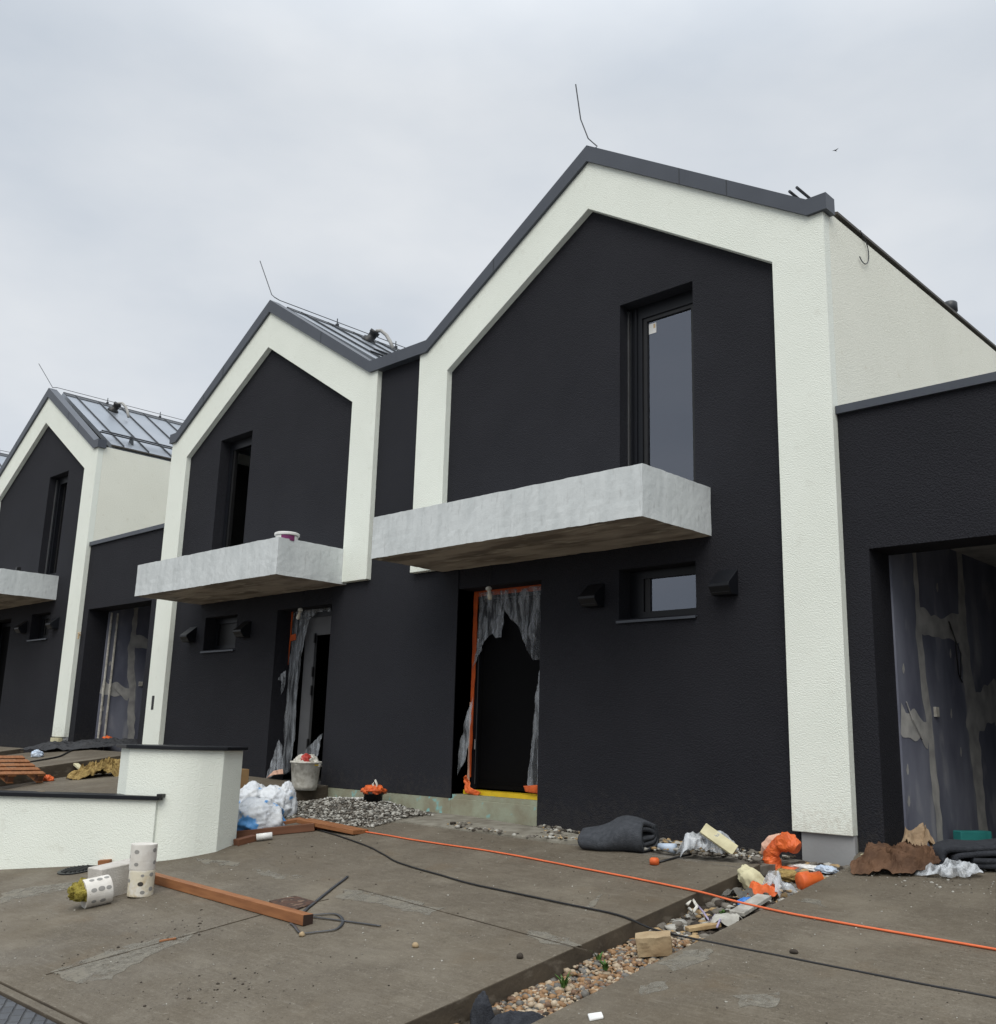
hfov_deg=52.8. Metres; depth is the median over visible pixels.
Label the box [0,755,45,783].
pallet
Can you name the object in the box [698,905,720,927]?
lilac twine
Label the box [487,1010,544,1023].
dark cloth
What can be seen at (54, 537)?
balcony door
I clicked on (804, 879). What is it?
pipe coupling
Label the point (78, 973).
cement patch
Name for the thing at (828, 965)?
black cable
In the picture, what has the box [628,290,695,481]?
balcony door
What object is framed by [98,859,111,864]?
timber offcut
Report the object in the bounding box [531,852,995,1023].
driveway
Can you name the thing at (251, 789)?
rubbish sack
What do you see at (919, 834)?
tan paper
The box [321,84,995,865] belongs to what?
terraced house
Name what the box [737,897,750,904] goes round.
blue wrapper
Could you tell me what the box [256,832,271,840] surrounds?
roll of paper
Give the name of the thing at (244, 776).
cardboard box
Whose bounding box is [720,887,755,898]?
grey paper sheet
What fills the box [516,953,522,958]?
stone
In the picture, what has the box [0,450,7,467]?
terraced house
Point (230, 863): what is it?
cement patch
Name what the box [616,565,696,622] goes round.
window
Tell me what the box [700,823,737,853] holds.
cream board
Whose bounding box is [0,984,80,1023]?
kerb
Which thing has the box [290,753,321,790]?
bucket
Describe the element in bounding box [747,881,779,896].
orange film
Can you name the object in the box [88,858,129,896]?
concrete block
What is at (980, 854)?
felt roll
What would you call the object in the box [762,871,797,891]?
clear wrapper
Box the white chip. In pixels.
[588,1012,602,1020]
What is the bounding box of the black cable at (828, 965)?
[317,829,995,998]
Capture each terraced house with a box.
[0,364,184,752]
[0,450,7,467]
[135,261,405,789]
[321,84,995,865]
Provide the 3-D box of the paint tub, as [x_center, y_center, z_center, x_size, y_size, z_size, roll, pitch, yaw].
[-3.190,0.403,15.169,0.380,0.165,0.380,-10,-17,43]
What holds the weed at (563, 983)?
on the pebbles at (587, 981)
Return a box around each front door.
[0,623,10,702]
[283,609,331,773]
[463,590,540,799]
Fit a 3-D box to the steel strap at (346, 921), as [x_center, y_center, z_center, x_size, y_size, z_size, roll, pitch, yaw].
[-1.277,3.386,8.318,0.804,0.026,0.029,-7,-15,34]
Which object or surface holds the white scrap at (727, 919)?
on the rubble at (716, 905)
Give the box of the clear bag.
[917,858,982,875]
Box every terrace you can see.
[0,747,23,754]
[0,773,327,803]
[0,817,759,1023]
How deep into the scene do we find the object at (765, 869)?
9.68 m
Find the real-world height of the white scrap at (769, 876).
0.113 m
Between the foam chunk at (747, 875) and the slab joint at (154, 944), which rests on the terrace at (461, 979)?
the slab joint at (154, 944)
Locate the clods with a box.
[38,836,377,1019]
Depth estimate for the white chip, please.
5.85 m
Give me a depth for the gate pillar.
11.58 m
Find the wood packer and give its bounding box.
[50,738,62,741]
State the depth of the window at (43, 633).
23.98 m
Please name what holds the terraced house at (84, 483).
on the ground
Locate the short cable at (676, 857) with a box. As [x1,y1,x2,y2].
[659,853,691,862]
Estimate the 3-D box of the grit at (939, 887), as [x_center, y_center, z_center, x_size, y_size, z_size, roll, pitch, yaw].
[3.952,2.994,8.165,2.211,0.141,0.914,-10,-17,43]
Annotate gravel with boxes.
[286,797,436,827]
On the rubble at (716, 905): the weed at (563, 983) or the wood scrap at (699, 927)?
the wood scrap at (699, 927)
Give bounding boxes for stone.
[412,942,418,947]
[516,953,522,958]
[789,949,798,953]
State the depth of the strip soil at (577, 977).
7.07 m
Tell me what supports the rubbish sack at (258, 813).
on the terrace at (461, 979)
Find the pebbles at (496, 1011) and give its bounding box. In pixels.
[455,1001,552,1023]
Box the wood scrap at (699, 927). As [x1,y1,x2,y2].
[685,922,720,931]
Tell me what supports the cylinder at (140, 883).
on the terrace at (461, 979)
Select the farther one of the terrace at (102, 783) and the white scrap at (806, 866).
the terrace at (102, 783)
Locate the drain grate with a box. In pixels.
[57,865,94,874]
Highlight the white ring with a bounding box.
[686,899,698,913]
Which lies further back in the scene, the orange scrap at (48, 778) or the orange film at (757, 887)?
the orange scrap at (48, 778)
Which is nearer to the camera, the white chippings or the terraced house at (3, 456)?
the white chippings
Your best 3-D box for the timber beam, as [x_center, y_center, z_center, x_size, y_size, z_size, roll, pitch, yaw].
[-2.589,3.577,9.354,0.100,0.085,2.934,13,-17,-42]
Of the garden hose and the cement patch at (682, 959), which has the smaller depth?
the cement patch at (682, 959)
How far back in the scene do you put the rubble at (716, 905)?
8.23 m
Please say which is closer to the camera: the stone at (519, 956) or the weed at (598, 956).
the stone at (519, 956)
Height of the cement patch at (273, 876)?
0.035 m
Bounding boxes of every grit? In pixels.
[1,826,991,1023]
[835,868,995,894]
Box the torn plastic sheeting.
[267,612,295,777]
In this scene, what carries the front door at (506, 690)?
in the terraced house at (707, 464)
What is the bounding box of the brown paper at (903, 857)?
[850,841,950,874]
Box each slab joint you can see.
[46,914,262,974]
[358,889,587,950]
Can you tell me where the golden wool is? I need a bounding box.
[66,757,119,779]
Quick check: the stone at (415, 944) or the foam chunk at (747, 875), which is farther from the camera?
the foam chunk at (747, 875)
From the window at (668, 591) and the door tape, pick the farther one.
the door tape
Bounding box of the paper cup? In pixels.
[657,843,676,853]
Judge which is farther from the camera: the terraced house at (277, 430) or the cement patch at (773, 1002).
the terraced house at (277, 430)
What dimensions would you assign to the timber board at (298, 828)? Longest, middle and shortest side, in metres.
0.938 x 0.100 x 0.090 m
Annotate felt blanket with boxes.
[577,815,658,852]
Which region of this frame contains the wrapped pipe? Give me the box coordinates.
[760,832,800,869]
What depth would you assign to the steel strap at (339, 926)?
8.21 m
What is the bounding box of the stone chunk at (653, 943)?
[635,930,672,957]
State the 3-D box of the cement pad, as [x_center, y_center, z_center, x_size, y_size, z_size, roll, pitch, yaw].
[-0.183,3.907,12.137,3.800,0.314,0.980,-10,-17,43]
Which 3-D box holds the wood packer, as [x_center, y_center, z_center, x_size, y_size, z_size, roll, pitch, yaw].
[-9.494,4.980,21.685,0.400,0.200,0.200,-10,-17,43]
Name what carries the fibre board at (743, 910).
on the rubble at (716, 905)
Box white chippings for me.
[324,797,404,807]
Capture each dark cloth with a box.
[470,991,494,1023]
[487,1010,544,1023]
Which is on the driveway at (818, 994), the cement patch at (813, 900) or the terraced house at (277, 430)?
the cement patch at (813, 900)
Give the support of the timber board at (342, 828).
on the terrace at (461, 979)
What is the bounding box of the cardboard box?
[240,769,248,788]
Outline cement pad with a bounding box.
[381,811,578,843]
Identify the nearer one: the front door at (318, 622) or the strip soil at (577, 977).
the strip soil at (577, 977)
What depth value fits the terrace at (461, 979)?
8.16 m
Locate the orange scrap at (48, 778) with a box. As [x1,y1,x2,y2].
[43,775,53,780]
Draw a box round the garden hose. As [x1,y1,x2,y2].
[30,748,95,762]
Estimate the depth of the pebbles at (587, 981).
6.89 m
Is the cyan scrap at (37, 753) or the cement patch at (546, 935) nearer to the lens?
the cement patch at (546, 935)
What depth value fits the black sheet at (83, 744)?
20.84 m
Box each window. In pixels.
[27,615,49,641]
[200,617,236,652]
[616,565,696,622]
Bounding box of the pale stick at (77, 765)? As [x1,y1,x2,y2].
[73,763,80,768]
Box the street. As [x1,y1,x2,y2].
[0,995,56,1023]
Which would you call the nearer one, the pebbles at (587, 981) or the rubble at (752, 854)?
the pebbles at (587, 981)
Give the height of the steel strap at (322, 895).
0.173 m
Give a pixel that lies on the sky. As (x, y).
(374, 158)
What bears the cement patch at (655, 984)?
on the driveway at (818, 994)
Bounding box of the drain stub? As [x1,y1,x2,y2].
[360,779,387,802]
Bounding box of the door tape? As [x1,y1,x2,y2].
[464,584,540,794]
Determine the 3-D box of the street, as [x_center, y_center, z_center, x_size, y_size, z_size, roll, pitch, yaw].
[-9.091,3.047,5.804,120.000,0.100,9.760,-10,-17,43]
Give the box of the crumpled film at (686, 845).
[680,830,733,853]
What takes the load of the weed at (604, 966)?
on the pebbles at (587, 981)
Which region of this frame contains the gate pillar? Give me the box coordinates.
[116,744,247,860]
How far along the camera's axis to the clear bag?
8.34 m
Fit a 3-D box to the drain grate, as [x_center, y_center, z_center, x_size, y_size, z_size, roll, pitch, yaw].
[-4.678,3.972,11.147,0.398,0.078,0.395,-10,-17,43]
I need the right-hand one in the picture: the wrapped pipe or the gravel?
the wrapped pipe
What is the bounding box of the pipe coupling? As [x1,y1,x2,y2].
[795,871,823,889]
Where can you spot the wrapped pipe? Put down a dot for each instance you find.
(774, 846)
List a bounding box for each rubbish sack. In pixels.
[237,797,285,830]
[239,781,264,802]
[259,785,291,817]
[280,781,297,815]
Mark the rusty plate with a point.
(296, 902)
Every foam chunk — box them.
[737,864,766,888]
[774,868,796,881]
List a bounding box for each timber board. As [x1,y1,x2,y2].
[233,835,255,845]
[236,823,314,837]
[247,817,303,829]
[296,818,367,834]
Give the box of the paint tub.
[274,531,299,540]
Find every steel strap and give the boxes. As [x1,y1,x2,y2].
[290,913,343,933]
[303,876,348,911]
[313,916,380,925]
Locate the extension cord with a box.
[315,827,995,950]
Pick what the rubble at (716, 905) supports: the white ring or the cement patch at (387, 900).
the white ring
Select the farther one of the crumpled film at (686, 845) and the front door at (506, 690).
the front door at (506, 690)
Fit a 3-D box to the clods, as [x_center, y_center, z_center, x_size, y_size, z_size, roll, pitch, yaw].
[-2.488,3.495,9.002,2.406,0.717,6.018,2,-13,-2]
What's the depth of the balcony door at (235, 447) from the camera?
19.02 m
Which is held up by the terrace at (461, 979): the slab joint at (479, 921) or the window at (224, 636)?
the slab joint at (479, 921)
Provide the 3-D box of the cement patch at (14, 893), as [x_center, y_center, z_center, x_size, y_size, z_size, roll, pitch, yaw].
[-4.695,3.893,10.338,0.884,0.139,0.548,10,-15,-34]
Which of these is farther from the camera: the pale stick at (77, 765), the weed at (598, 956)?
the pale stick at (77, 765)
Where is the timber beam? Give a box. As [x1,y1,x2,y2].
[154,872,312,925]
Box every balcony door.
[45,476,67,575]
[221,436,251,547]
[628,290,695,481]
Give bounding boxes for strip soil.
[463,919,741,1023]
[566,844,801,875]
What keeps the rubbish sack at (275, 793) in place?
on the terrace at (461, 979)
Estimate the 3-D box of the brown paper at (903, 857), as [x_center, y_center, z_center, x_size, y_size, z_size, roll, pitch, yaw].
[3.486,3.000,8.699,0.900,0.278,0.531,2,-13,-2]
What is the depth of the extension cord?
8.10 m
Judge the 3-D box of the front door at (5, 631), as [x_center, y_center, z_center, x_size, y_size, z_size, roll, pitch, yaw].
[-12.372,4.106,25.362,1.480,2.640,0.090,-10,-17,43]
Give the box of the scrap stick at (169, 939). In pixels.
[159,937,175,941]
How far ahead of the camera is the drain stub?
13.80 m
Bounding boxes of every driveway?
[0,748,120,786]
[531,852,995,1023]
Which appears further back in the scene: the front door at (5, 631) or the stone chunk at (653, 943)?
the front door at (5, 631)
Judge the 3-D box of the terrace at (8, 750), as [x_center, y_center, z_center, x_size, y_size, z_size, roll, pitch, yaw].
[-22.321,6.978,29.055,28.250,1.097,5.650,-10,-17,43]
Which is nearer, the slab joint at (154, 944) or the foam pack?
the slab joint at (154, 944)
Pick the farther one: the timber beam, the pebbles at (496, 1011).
the timber beam
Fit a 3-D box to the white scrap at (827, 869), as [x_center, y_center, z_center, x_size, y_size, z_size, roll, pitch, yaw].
[2.990,3.242,9.119,0.125,0.067,0.204,10,-15,-34]
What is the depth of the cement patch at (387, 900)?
8.86 m
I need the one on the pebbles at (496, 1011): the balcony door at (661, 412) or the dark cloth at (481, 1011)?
the dark cloth at (481, 1011)
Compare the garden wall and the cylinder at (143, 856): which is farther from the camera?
the garden wall
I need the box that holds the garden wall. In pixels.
[0,790,165,869]
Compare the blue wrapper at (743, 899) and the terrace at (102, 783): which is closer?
the blue wrapper at (743, 899)
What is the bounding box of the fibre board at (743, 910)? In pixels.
[730,894,771,916]
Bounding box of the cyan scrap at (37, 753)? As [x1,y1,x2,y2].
[31,749,43,756]
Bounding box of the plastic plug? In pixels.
[650,857,658,864]
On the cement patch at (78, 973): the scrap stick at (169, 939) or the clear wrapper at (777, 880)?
the scrap stick at (169, 939)
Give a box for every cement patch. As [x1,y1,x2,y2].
[0,881,76,903]
[51,931,198,983]
[193,858,239,865]
[256,869,282,878]
[335,889,445,914]
[527,931,581,946]
[585,894,602,906]
[639,981,667,992]
[656,949,713,970]
[732,994,779,1007]
[801,898,826,907]
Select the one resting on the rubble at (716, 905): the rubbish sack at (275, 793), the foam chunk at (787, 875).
the foam chunk at (787, 875)
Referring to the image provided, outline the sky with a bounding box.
[0,0,995,453]
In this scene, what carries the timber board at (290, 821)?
on the timber board at (298, 828)
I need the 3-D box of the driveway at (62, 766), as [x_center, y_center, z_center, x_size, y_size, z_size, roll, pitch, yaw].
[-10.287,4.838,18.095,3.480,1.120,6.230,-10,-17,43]
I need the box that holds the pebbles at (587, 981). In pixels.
[493,929,700,1016]
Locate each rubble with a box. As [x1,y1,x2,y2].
[447,821,795,861]
[649,860,848,941]
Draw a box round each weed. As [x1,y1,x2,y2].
[555,970,570,988]
[595,952,602,959]
[599,959,608,970]
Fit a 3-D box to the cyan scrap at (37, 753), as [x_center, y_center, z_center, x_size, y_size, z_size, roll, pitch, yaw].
[-9.110,4.772,19.864,0.318,0.153,0.243,-23,-28,62]
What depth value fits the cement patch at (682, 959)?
6.76 m
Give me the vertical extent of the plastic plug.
0.062 m
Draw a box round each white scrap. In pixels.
[707,913,740,925]
[765,873,781,887]
[789,864,816,870]
[814,864,838,873]
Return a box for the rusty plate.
[269,896,316,909]
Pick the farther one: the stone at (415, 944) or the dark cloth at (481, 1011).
the stone at (415, 944)
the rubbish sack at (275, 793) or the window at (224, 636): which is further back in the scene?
the window at (224, 636)
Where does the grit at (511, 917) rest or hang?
on the terrace at (461, 979)
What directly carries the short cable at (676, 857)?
on the terrace at (461, 979)
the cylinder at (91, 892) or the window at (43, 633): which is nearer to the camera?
the cylinder at (91, 892)
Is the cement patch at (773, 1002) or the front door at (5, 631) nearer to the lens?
the cement patch at (773, 1002)
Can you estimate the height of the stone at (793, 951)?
0.027 m
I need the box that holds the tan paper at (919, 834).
[902,823,934,845]
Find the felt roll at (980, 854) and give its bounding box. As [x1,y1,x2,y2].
[932,838,995,868]
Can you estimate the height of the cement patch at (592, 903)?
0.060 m
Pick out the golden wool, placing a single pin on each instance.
(107, 765)
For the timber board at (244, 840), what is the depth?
11.91 m
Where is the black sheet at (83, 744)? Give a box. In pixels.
[18,737,136,750]
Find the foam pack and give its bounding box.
[953,830,991,839]

